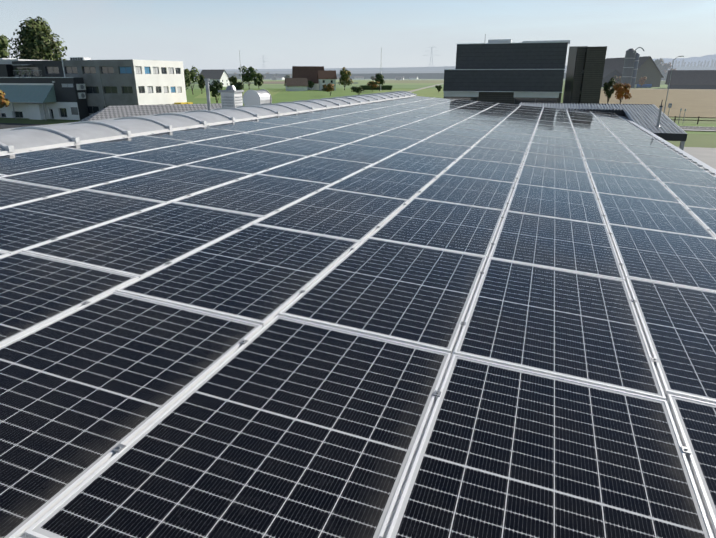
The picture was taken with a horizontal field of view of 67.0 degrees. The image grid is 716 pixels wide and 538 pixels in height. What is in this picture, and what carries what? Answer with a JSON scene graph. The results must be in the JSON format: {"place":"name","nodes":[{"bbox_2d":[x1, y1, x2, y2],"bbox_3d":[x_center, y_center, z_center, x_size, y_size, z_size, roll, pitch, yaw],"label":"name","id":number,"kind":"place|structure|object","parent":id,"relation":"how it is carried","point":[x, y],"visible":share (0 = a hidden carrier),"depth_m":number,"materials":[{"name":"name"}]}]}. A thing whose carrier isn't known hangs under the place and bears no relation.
{"place":"outdoors","nodes":[
{"label":"outdoors","id":0,"kind":"place"},
{"bbox_2d":[0,57,192,120],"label":"office building","id":1,"kind":"structure","parent":0,"point":[76,88],"depth_m":86.50,"materials":[{"name":"concrete"}]},
{"bbox_2d":[78,103,221,121],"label":"tiled roof","id":2,"kind":"structure","parent":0,"point":[111,112],"depth_m":45.12,"materials":[{"name":"grey tile"}]},
{"bbox_2d":[0,79,715,168],"bbox_3d":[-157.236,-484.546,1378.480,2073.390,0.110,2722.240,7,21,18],"label":"fields","id":3,"kind":"structure","parent":0,"point":[697,102],"depth_m":185.97,"materials":[{"name":"green plant"}]},
{"bbox_2d":[194,47,715,90],"bbox_3d":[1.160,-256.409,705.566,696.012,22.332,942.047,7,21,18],"label":"houses","id":4,"kind":"structure","parent":3,"relation":"on","point":[632,67],"depth_m":311.77,"materials":[{"name":"red tile"}]},
{"bbox_2d":[519,100,686,149],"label":"canopy roof","id":5,"kind":"structure","parent":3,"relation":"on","point":[654,119],"depth_m":24.51,"materials":[{"name":"grey metal"}]},
{"bbox_2d":[0,79,715,147],"bbox_3d":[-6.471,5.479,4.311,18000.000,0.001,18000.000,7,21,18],"label":"ground","id":6,"kind":"structure","parent":0,"point":[701,140],"depth_m":81.81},
{"bbox_2d":[0,16,631,107],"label":"trees","id":7,"kind":"object","parent":6,"relation":"on","point":[37,40],"visible":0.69,"depth_m":114.09,"materials":[{"name":"green plant"}]},
{"bbox_2d":[0,97,715,329],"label":"hall","id":8,"kind":"structure","parent":6,"relation":"on","point":[706,167],"depth_m":16.28,"materials":[{"name":"solar panel"},{"name":"aluminium"},{"name":"white metal"}]},
{"bbox_2d":[0,91,415,154],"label":"ridge skylight","id":9,"kind":"object","parent":8,"relation":"on","point":[23,139],"visible":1,"depth_m":10.45,"materials":[{"name":"translucent plastic"},{"name":"aluminium"}]},
{"bbox_2d":[204,79,271,110],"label":"rooftop ventilation units","id":10,"kind":"object","parent":8,"relation":"on","point":[231,96],"visible":0.85,"depth_m":19.60,"materials":[{"name":"metal"}]},
{"bbox_2d":[21,99,714,537],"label":"mounting rails","id":11,"kind":"object","parent":8,"relation":"on","point":[119,447],"visible":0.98,"depth_m":2.88,"materials":[{"name":"silver metal"}]},
{"bbox_2d":[0,96,715,537],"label":"solar array","id":12,"kind":"object","parent":11,"relation":"on","point":[304,414],"visible":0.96,"depth_m":3.17,"materials":[{"name":"glass"}]},
{"bbox_2d":[184,58,715,94],"bbox_3d":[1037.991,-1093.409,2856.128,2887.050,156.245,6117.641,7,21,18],"label":"trees","id":13,"kind":"object","parent":6,"relation":"on","point":[258,78],"visible":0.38,"depth_m":267.55,"materials":[{"name":"green plant"}]},
{"bbox_2d":[239,46,715,123],"bbox_3d":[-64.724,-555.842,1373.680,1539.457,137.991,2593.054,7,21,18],"label":"utility poles","id":14,"kind":"object","parent":6,"relation":"on","point":[669,107],"visible":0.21,"depth_m":79.72,"materials":[{"name":"metal"}]},
{"bbox_2d":[443,34,606,104],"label":"slate clad building","id":15,"kind":"structure","parent":6,"relation":"on","point":[506,71],"depth_m":93.92,"materials":[{"name":"black stone"}]},
{"bbox_2d":[0,0,715,69],"label":"sky","id":16,"kind":"structure","parent":0,"point":[163,10],"materials":[{"name":"blue"}]},
{"bbox_2d":[1,0,715,80],"bbox_3d":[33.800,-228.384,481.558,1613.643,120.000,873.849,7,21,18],"label":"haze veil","id":17,"kind":"object","parent":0,"point":[594,39],"depth_m":853.17,"materials":[{"name":"white"}]},
{"bbox_2d":[189,46,715,73],"bbox_3d":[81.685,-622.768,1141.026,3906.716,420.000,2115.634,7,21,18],"label":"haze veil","id":18,"kind":"object","parent":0,"point":[454,66],"depth_m":2129.01,"materials":[{"name":"white"}]},
{"bbox_2d":[190,54,715,78],"bbox_3d":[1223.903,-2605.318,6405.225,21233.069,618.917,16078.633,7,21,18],"label":"hills","id":19,"kind":"structure","parent":0,"point":[428,76],"depth_m":2442.93,"materials":[{"name":"green plant"}]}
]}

